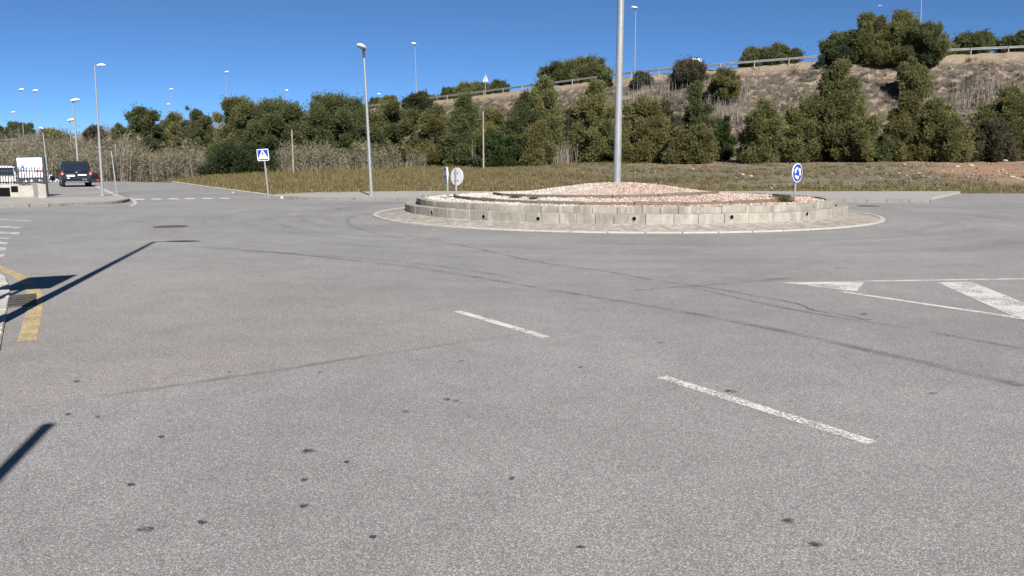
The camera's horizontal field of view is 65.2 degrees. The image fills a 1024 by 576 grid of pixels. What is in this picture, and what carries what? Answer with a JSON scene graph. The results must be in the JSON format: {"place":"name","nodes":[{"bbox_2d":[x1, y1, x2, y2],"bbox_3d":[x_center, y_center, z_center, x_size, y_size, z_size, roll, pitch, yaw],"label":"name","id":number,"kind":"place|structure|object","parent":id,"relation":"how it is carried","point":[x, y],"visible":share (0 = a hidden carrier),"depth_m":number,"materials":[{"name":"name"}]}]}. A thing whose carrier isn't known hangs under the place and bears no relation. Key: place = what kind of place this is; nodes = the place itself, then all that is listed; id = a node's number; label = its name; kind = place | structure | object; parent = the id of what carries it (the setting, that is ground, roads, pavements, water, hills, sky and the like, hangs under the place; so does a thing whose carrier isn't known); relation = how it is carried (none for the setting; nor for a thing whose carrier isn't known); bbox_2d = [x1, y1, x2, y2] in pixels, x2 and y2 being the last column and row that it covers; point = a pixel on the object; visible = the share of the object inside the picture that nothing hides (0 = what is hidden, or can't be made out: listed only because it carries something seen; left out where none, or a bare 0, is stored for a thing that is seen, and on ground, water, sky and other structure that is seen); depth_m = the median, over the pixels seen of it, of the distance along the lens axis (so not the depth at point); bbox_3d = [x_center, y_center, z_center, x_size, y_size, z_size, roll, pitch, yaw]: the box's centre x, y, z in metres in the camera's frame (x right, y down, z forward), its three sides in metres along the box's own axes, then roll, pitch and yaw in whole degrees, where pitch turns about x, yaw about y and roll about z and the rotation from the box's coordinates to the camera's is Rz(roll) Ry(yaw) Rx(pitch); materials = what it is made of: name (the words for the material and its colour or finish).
{"place":"outdoors","nodes":[
{"label":"outdoors","id":0,"kind":"place"},
{"bbox_2d":[0,197,127,203],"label":"sidewalk","id":1,"kind":"structure","parent":0,"point":[23,200],"depth_m":34.49,"materials":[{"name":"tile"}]},
{"bbox_2d":[47,183,114,196],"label":"driveway","id":2,"kind":"structure","parent":0,"point":[71,190],"depth_m":47.26,"materials":[{"name":"concrete"}]},
{"bbox_2d":[0,166,17,183],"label":"van","id":3,"kind":"object","parent":2,"relation":"on","point":[9,174],"visible":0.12,"depth_m":45.37,"materials":[{"name":"paint"}]},
{"bbox_2d":[16,156,48,195],"bbox_3d":[-24.092,-5.601,40.196,1.426,1.983,0.160,-1,9,0],"label":"sign board","id":4,"kind":"object","parent":2,"relation":"on","point":[32,162],"visible":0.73,"depth_m":40.05,"materials":[{"name":"metal"}]},
{"bbox_2d":[56,161,91,186],"bbox_3d":[-31.917,-8.440,58.340,2.260,2.027,5.030,-5,10,-31],"label":"van","id":5,"kind":"object","parent":2,"relation":"on","point":[74,171],"visible":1,"depth_m":56.45,"materials":[{"name":"blue paint"}]},
{"bbox_2d":[0,181,1023,575],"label":"road","id":6,"kind":"structure","parent":0,"point":[598,439],"depth_m":5.60,"materials":[{"name":"asphalt"}]},
{"bbox_2d":[0,184,27,196],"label":"yard wall","id":7,"kind":"structure","parent":6,"relation":"on","point":[4,190],"depth_m":38.63,"materials":[{"name":"concrete"}]},
{"bbox_2d":[0,167,48,183],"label":"railing fence","id":8,"kind":"object","parent":7,"relation":"on","point":[23,171],"visible":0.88,"depth_m":37.91,"materials":[{"name":"metal"}]},
{"bbox_2d":[0,265,42,341],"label":"kerb side line","id":9,"kind":"object","parent":6,"relation":"on","point":[37,308],"visible":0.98,"depth_m":8.96,"materials":[{"name":"yellow paint"}]},
{"bbox_2d":[7,293,35,307],"bbox_3d":[-5.854,0.160,9.452,0.400,0.036,0.920,-5,10,-30],"label":"storm drain","id":10,"kind":"object","parent":6,"relation":"in","point":[22,300],"visible":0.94,"depth_m":9.43,"materials":[{"name":"metal"}]},
{"bbox_2d":[10,181,46,197],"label":"concrete wall","id":11,"kind":"structure","parent":6,"relation":"on","point":[37,190],"depth_m":37.17,"materials":[{"name":"concrete"}]},
{"bbox_2d":[0,199,129,207],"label":"fence kerb","id":12,"kind":"structure","parent":6,"relation":"on","point":[67,204],"depth_m":30.99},
{"bbox_2d":[171,181,282,198],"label":"side road kerb","id":13,"kind":"structure","parent":6,"relation":"on","point":[245,192],"depth_m":46.45,"materials":[{"name":"concrete"}]},
{"bbox_2d":[257,149,268,196],"bbox_3d":[-12.011,-5.577,38.930,0.560,2.334,0.114,-4,9,1],"label":"crossing sign","id":14,"kind":"object","parent":6,"relation":"on","point":[262,154],"visible":1,"depth_m":38.76,"materials":[{"name":"metal"}]},
{"bbox_2d":[65,268,936,547],"bbox_3d":[2.206,0.493,7.196,10.697,0.001,5.271,-6,11,-35],"label":"road stain","id":15,"kind":"object","parent":6,"relation":"on","point":[579,546],"visible":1,"depth_m":3.77,"materials":[{"name":"grey liquid"}]},
{"bbox_2d":[455,311,550,337],"bbox_3d":[-0.137,0.357,8.137,0.105,0.001,1.629,-6,11,-34],"label":"road marking","id":16,"kind":"object","parent":6,"relation":"on","point":[498,323],"visible":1,"depth_m":8.06,"materials":[{"name":"white paint"}]},
{"bbox_2d":[283,196,931,202],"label":"kerb","id":17,"kind":"structure","parent":6,"relation":"on","point":[409,199],"depth_m":35.39,"materials":[{"name":"concrete"}]},
{"bbox_2d":[377,208,878,231],"bbox_3d":[3.550,-2.587,26.668,16.000,0.138,16.000,0,9,0],"label":"roundabout apron","id":18,"kind":"object","parent":6,"relation":"on","point":[619,227],"visible":0.52,"depth_m":20.10,"materials":[{"name":"concrete"}]},
{"bbox_2d":[405,200,847,223],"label":"block wall","id":19,"kind":"structure","parent":18,"relation":"on","point":[839,209],"depth_m":20.26,"materials":[{"name":"concrete"}]},
{"bbox_2d":[416,191,834,213],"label":"block wall","id":20,"kind":"structure","parent":19,"relation":"on","point":[827,203],"depth_m":20.67,"materials":[{"name":"concrete"}]},
{"bbox_2d":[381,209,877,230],"bbox_3d":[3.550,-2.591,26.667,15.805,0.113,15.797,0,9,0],"label":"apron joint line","id":21,"kind":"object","parent":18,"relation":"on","point":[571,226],"visible":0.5,"depth_m":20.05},
{"bbox_2d":[373,207,884,233],"bbox_3d":[3.550,-2.516,26.679,16.159,0.059,16.160,0,9,0],"label":"apron edging","id":22,"kind":"object","parent":6,"relation":"on","point":[880,220],"visible":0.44,"depth_m":19.44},
{"bbox_2d":[656,376,875,443],"bbox_3d":[1.611,0.785,5.365,0.105,0.001,1.743,-6,10,-33],"label":"road marking","id":23,"kind":"object","parent":6,"relation":"on","point":[757,406],"visible":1,"depth_m":5.25,"materials":[{"name":"white paint"}]},
{"bbox_2d":[785,278,1023,318],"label":"hatched island marking","id":24,"kind":"object","parent":6,"relation":"on","point":[991,293],"visible":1,"depth_m":10.00,"materials":[{"name":"white paint"}]},
{"bbox_2d":[0,52,1023,193],"bbox_3d":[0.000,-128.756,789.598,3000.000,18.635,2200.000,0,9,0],"label":"ground","id":25,"kind":"structure","parent":0,"point":[957,63],"depth_m":102.77,"materials":[{"name":"soil"}]},
{"bbox_2d":[5,120,36,141],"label":"pine tree","id":26,"kind":"object","parent":25,"relation":"on","point":[28,126],"visible":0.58,"depth_m":196.05,"materials":[{"name":"green plant"}]},
{"bbox_2d":[36,126,71,149],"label":"pine tree","id":27,"kind":"object","parent":25,"relation":"on","point":[53,132],"visible":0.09,"depth_m":115.96,"materials":[{"name":"green plant"}]},
{"bbox_2d":[70,98,79,160],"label":"street lamp","id":28,"kind":"object","parent":25,"relation":"on","point":[73,101],"visible":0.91,"depth_m":70.62,"materials":[{"name":"metal"}]},
{"bbox_2d":[78,122,111,149],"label":"broadleaf tree","id":29,"kind":"object","parent":25,"relation":"on","point":[91,129],"visible":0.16,"depth_m":107.92,"materials":[{"name":"plant"}]},
{"bbox_2d":[94,63,105,195],"bbox_3d":[-20.610,-7.790,40.283,0.763,6.828,0.273,0,9,0],"label":"street lamp","id":30,"kind":"object","parent":25,"relation":"on","point":[100,164],"visible":0.94,"depth_m":40.28,"materials":[{"name":"metal"}]},
{"bbox_2d":[109,122,140,148],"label":"pine tree","id":31,"kind":"object","parent":25,"relation":"on","point":[120,128],"visible":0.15,"depth_m":101.37,"materials":[{"name":"green plant"}]},
{"bbox_2d":[109,103,172,156],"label":"pine tree","id":32,"kind":"object","parent":25,"relation":"on","point":[142,120],"visible":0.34,"depth_m":103.94,"materials":[{"name":"green plant"}]},
{"bbox_2d":[158,110,188,152],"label":"pine tree","id":33,"kind":"object","parent":25,"relation":"on","point":[173,121],"visible":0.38,"depth_m":145.76,"materials":[{"name":"green plant"}]},
{"bbox_2d":[175,105,201,152],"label":"broadleaf tree","id":34,"kind":"object","parent":25,"relation":"on","point":[184,124],"visible":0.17,"depth_m":132.26,"materials":[{"name":"green plant"}]},
{"bbox_2d":[184,107,216,159],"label":"pine tree","id":35,"kind":"object","parent":25,"relation":"on","point":[199,129],"visible":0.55,"depth_m":130.52,"materials":[{"name":"green plant"}]},
{"bbox_2d":[0,121,428,181],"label":"cane thicket","id":36,"kind":"object","parent":25,"relation":"on","point":[122,176],"visible":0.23,"depth_m":85.33,"materials":[{"name":"plant"}]},
{"bbox_2d":[205,94,269,173],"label":"pine tree","id":37,"kind":"object","parent":25,"relation":"on","point":[235,109],"visible":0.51,"depth_m":104.35,"materials":[{"name":"green plant"}]},
{"bbox_2d":[194,136,286,174],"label":"shrub","id":38,"kind":"object","parent":25,"relation":"on","point":[227,158],"visible":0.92,"depth_m":89.50,"materials":[{"name":"green plant"}]},
{"bbox_2d":[244,91,307,157],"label":"pine tree","id":39,"kind":"object","parent":25,"relation":"on","point":[280,115],"visible":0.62,"depth_m":102.57,"materials":[{"name":"green plant"}]},
{"bbox_2d":[138,160,417,181],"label":"cane undergrowth","id":40,"kind":"object","parent":25,"relation":"on","point":[384,165],"visible":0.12,"depth_m":90.70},
{"bbox_2d":[294,89,375,157],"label":"pine tree","id":41,"kind":"object","parent":25,"relation":"on","point":[332,115],"visible":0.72,"depth_m":102.10,"materials":[{"name":"green plant"}]},
{"bbox_2d":[361,97,421,162],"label":"pine tree","id":42,"kind":"object","parent":25,"relation":"on","point":[391,115],"visible":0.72,"depth_m":97.25,"materials":[{"name":"green plant"}]},
{"bbox_2d":[399,88,435,121],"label":"pine tree","id":43,"kind":"object","parent":25,"relation":"on","point":[421,100],"visible":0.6,"depth_m":143.35,"materials":[{"name":"green plant"}]},
{"bbox_2d":[406,103,449,165],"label":"pine tree","id":44,"kind":"object","parent":25,"relation":"on","point":[431,131],"visible":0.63,"depth_m":96.13,"materials":[{"name":"green plant"}]},
{"bbox_2d":[437,85,457,99],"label":"pine tree","id":45,"kind":"object","parent":25,"relation":"on","point":[447,90],"visible":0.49,"depth_m":156.29,"materials":[{"name":"green plant"}]},
{"bbox_2d":[438,90,483,165],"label":"pine tree","id":46,"kind":"object","parent":25,"relation":"on","point":[457,140],"visible":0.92,"depth_m":91.55,"materials":[{"name":"green plant"}]},
{"bbox_2d":[452,79,489,96],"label":"pine tree","id":47,"kind":"object","parent":25,"relation":"on","point":[463,86],"visible":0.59,"depth_m":150.53,"materials":[{"name":"green plant"}]},
{"bbox_2d":[475,105,504,137],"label":"pine tree","id":48,"kind":"object","parent":25,"relation":"on","point":[491,121],"visible":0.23,"depth_m":93.80,"materials":[{"name":"green plant"}]},
{"bbox_2d":[486,79,510,93],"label":"pine tree","id":49,"kind":"object","parent":25,"relation":"on","point":[495,84],"visible":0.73,"depth_m":146.60,"materials":[{"name":"green plant"}]},
{"bbox_2d":[472,128,527,167],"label":"shrub","id":50,"kind":"object","parent":25,"relation":"on","point":[500,149],"visible":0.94,"depth_m":85.50,"materials":[{"name":"green plant"}]},
{"bbox_2d":[4,61,1020,166],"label":"bare thicket","id":51,"kind":"object","parent":25,"relation":"on","point":[566,156],"visible":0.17,"depth_m":107.22,"materials":[{"name":"plant"}]},
{"bbox_2d":[494,89,548,138],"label":"pine tree","id":52,"kind":"object","parent":25,"relation":"on","point":[522,111],"visible":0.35,"depth_m":89.47,"materials":[{"name":"green plant"}]},
{"bbox_2d":[519,117,558,165],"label":"pine tree","id":53,"kind":"object","parent":25,"relation":"on","point":[541,150],"visible":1,"depth_m":85.72,"materials":[{"name":"green plant"}]},
{"bbox_2d":[521,74,573,163],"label":"pine tree","id":54,"kind":"object","parent":25,"relation":"on","point":[544,93],"visible":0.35,"depth_m":90.98,"materials":[{"name":"green plant"}]},
{"bbox_2d":[536,59,571,85],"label":"pine tree","id":55,"kind":"object","parent":25,"relation":"on","point":[553,69],"visible":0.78,"depth_m":135.45,"materials":[{"name":"green plant"}]},
{"bbox_2d":[560,107,583,161],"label":"broadleaf tree","id":56,"kind":"object","parent":25,"relation":"on","point":[569,117],"visible":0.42,"depth_m":93.58,"materials":[{"name":"plant"}]},
{"bbox_2d":[557,53,614,85],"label":"pine tree","id":57,"kind":"object","parent":25,"relation":"on","point":[588,66],"visible":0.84,"depth_m":134.22,"materials":[{"name":"green plant"}]},
{"bbox_2d":[567,75,614,161],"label":"pine tree","id":58,"kind":"object","parent":25,"relation":"on","point":[592,104],"visible":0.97,"depth_m":92.08,"materials":[{"name":"green plant"}]},
{"bbox_2d":[164,160,1023,194],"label":"rough grass","id":59,"kind":"structure","parent":25,"relation":"on","point":[263,187],"depth_m":57.17,"materials":[{"name":"plant"}]},
{"bbox_2d":[596,72,613,86],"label":"shrub","id":60,"kind":"object","parent":25,"relation":"on","point":[607,79],"visible":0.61,"depth_m":125.44,"materials":[{"name":"green plant"}]},
{"bbox_2d":[603,93,671,162],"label":"pine tree","id":61,"kind":"object","parent":25,"relation":"on","point":[644,136],"visible":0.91,"depth_m":89.23,"materials":[{"name":"green plant"}]},
{"bbox_2d":[629,70,653,86],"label":"shrub","id":62,"kind":"object","parent":25,"relation":"on","point":[642,76],"visible":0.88,"depth_m":121.26,"materials":[{"name":"green plant"}]},
{"bbox_2d":[660,97,688,138],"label":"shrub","id":63,"kind":"object","parent":25,"relation":"on","point":[675,120],"visible":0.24,"depth_m":90.79,"materials":[{"name":"green plant"}]},
{"bbox_2d":[660,124,689,163],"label":"pine tree","id":64,"kind":"object","parent":25,"relation":"on","point":[673,147],"visible":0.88,"depth_m":85.33,"materials":[{"name":"green plant"}]},
{"bbox_2d":[339,53,1023,162],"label":"bank scrub","id":65,"kind":"object","parent":25,"relation":"on","point":[970,76],"visible":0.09,"depth_m":108.24,"materials":[{"name":"plant"}]},
{"bbox_2d":[352,159,1023,189],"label":"weed clumps","id":66,"kind":"object","parent":25,"relation":"on","point":[887,183],"visible":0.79,"depth_m":61.35,"materials":[{"name":"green plant"}]},
{"bbox_2d":[668,54,710,82],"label":"shrub","id":67,"kind":"object","parent":25,"relation":"on","point":[685,70],"visible":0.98,"depth_m":117.12,"materials":[{"name":"plant"}]},
{"bbox_2d":[368,45,1023,105],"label":"guardrail","id":68,"kind":"object","parent":25,"relation":"on","point":[808,57],"visible":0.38,"depth_m":118.76,"materials":[{"name":"metal"}]},
{"bbox_2d":[680,122,719,163],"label":"pine tree","id":69,"kind":"object","parent":25,"relation":"on","point":[701,147],"visible":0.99,"depth_m":84.12,"materials":[{"name":"green plant"}]},
{"bbox_2d":[683,79,721,161],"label":"pine tree","id":70,"kind":"object","parent":25,"relation":"on","point":[695,112],"visible":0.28,"depth_m":90.31,"materials":[{"name":"green plant"}]},
{"bbox_2d":[706,66,742,102],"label":"pine tree","id":71,"kind":"object","parent":25,"relation":"on","point":[725,82],"visible":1,"depth_m":111.12,"materials":[{"name":"green plant"}]},
{"bbox_2d":[712,114,737,159],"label":"shrub","id":72,"kind":"object","parent":25,"relation":"on","point":[727,141],"visible":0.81,"depth_m":92.32,"materials":[{"name":"green plant"}]},
{"bbox_2d":[737,43,770,67],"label":"pine tree","id":73,"kind":"object","parent":25,"relation":"on","point":[750,53],"visible":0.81,"depth_m":123.39,"materials":[{"name":"green plant"}]},
{"bbox_2d":[734,95,788,163],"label":"pine tree","id":74,"kind":"object","parent":25,"relation":"on","point":[762,133],"visible":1,"depth_m":83.31,"materials":[{"name":"green plant"}]},
{"bbox_2d":[522,160,1023,186],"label":"field rubble","id":75,"kind":"object","parent":25,"relation":"on","point":[648,171],"visible":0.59,"depth_m":67.20,"materials":[{"name":"stone"}]},
{"bbox_2d":[755,41,807,65],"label":"pine tree","id":76,"kind":"object","parent":25,"relation":"on","point":[777,50],"visible":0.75,"depth_m":121.83,"materials":[{"name":"green plant"}]},
{"bbox_2d":[775,105,824,162],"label":"pine tree","id":77,"kind":"object","parent":25,"relation":"on","point":[799,139],"visible":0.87,"depth_m":84.24,"materials":[{"name":"green plant"}]},
{"bbox_2d":[818,29,854,53],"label":"pine tree","id":78,"kind":"object","parent":25,"relation":"on","point":[835,39],"visible":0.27,"depth_m":115.20,"materials":[{"name":"green plant"}]},
{"bbox_2d":[816,43,858,65],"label":"shrub","id":79,"kind":"object","parent":25,"relation":"on","point":[827,57],"visible":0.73,"depth_m":111.13,"materials":[{"name":"green plant"}]},
{"bbox_2d":[794,55,887,161],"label":"pine tree","id":80,"kind":"object","parent":25,"relation":"on","point":[833,102],"visible":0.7,"depth_m":83.84,"materials":[{"name":"green plant"}]},
{"bbox_2d":[825,113,877,161],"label":"pine tree","id":81,"kind":"object","parent":25,"relation":"on","point":[857,147],"visible":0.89,"depth_m":81.97,"materials":[{"name":"green plant"}]},
{"bbox_2d":[850,11,889,59],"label":"pine tree","id":82,"kind":"object","parent":25,"relation":"on","point":[871,25],"visible":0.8,"depth_m":110.57,"materials":[{"name":"green plant"}]},
{"bbox_2d":[868,131,895,161],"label":"pine tree","id":83,"kind":"object","parent":25,"relation":"on","point":[884,143],"visible":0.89,"depth_m":82.14,"materials":[{"name":"green plant"}]},
{"bbox_2d":[859,37,921,66],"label":"shrub","id":84,"kind":"object","parent":25,"relation":"on","point":[886,54],"visible":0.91,"depth_m":109.03,"materials":[{"name":"plant"}]},
{"bbox_2d":[877,4,923,48],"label":"pine tree","id":85,"kind":"object","parent":25,"relation":"on","point":[895,30],"visible":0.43,"depth_m":109.11,"materials":[{"name":"green plant"}]},
{"bbox_2d":[876,86,933,161],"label":"pine tree","id":86,"kind":"object","parent":25,"relation":"on","point":[904,116],"visible":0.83,"depth_m":82.52,"materials":[{"name":"green plant"}]},
{"bbox_2d":[894,55,935,97],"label":"pine tree","id":87,"kind":"object","parent":25,"relation":"on","point":[912,74],"visible":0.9,"depth_m":102.52,"materials":[{"name":"green plant"}]},
{"bbox_2d":[899,19,950,65],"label":"pine tree","id":88,"kind":"object","parent":25,"relation":"on","point":[932,44],"visible":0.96,"depth_m":106.23,"materials":[{"name":"green plant"}]},
{"bbox_2d":[907,93,985,162],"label":"pine tree","id":89,"kind":"object","parent":25,"relation":"on","point":[949,136],"visible":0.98,"depth_m":80.89,"materials":[{"name":"green plant"}]},
{"bbox_2d":[951,27,1000,54],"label":"pine tree","id":90,"kind":"object","parent":25,"relation":"on","point":[977,39],"visible":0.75,"depth_m":116.44,"materials":[{"name":"green plant"}]},
{"bbox_2d":[968,82,1023,160],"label":"pine tree","id":91,"kind":"object","parent":25,"relation":"on","point":[1008,103],"visible":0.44,"depth_m":82.68,"materials":[{"name":"green plant"}]},
{"bbox_2d":[970,117,1021,161],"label":"shrub","id":92,"kind":"object","parent":25,"relation":"on","point":[998,144],"visible":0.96,"depth_m":81.15,"materials":[{"name":"green plant"}]},
{"bbox_2d":[993,29,1023,52],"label":"pine tree","id":93,"kind":"object","parent":25,"relation":"on","point":[1017,39],"visible":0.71,"depth_m":114.99,"materials":[{"name":"green plant"}]},
{"bbox_2d":[0,0,1023,136],"label":"sky","id":94,"kind":"structure","parent":0,"point":[147,48],"materials":[{"name":"blue"}]},
{"bbox_2d":[276,191,959,199],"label":"pavement","id":95,"kind":"structure","parent":0,"point":[932,195],"depth_m":39.67,"materials":[{"name":"concrete"}]},
{"bbox_2d":[357,43,374,195],"bbox_3d":[-6.898,-7.693,37.552,0.781,7.293,0.414,-7,11,-40],"label":"street lamp","id":96,"kind":"object","parent":95,"relation":"on","point":[361,46],"visible":0.98,"depth_m":37.62,"materials":[{"name":"metal"}]},
{"bbox_2d":[433,183,825,206],"bbox_3d":[3.550,-3.236,26.568,12.940,0.518,12.940,0,9,0],"label":"gravel mound","id":97,"kind":"object","parent":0,"point":[624,191],"visible":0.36,"depth_m":24.23,"materials":[{"name":"gravel"}]},
{"bbox_2d":[451,168,462,194],"bbox_3d":[-1.790,-3.305,25.810,0.570,1.145,0.097,8,12,43],"label":"roundabout sign","id":98,"kind":"object","parent":97,"relation":"on","point":[456,176],"visible":0.95,"depth_m":25.74,"materials":[{"name":"metal"}]},
{"bbox_2d":[493,190,718,198],"bbox_3d":[3.082,-2.859,24.922,7.450,0.320,3.617,0,9,0],"label":"timber edging","id":99,"kind":"object","parent":97,"relation":"on","point":[631,195],"visible":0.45,"depth_m":23.50,"materials":[{"name":"brown wood"}]},
{"bbox_2d":[613,0,623,182],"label":"tall mast","id":100,"kind":"object","parent":97,"relation":"on","point":[618,97],"visible":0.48,"depth_m":26.00,"materials":[{"name":"metal"}]},
{"bbox_2d":[453,194,793,205],"bbox_3d":[3.534,-2.649,24.262,10.963,0.240,6.243,0,9,0],"label":"timber edging","id":101,"kind":"object","parent":97,"relation":"on","point":[645,203],"visible":0.43,"depth_m":21.66,"materials":[{"name":"brown wood"}]},
{"bbox_2d":[428,182,824,206],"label":"gravel pebbles","id":102,"kind":"object","parent":97,"relation":"on","point":[748,196],"visible":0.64,"depth_m":24.36,"materials":[{"name":"gravel"}]},
{"bbox_2d":[792,163,801,198],"bbox_3d":[8.861,-3.245,24.985,0.585,1.278,0.097,-8,12,-41],"label":"roundabout sign","id":103,"kind":"object","parent":97,"relation":"on","point":[797,172],"visible":0.97,"depth_m":24.91,"materials":[{"name":"metal"}]},
{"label":"near pavement","id":104,"kind":"structure","parent":0,"visible":0},
{"bbox_2d":[0,274,9,346],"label":"kerb","id":105,"kind":"structure","parent":104,"relation":"on","point":[4,290],"depth_m":9.41,"materials":[{"name":"concrete"}]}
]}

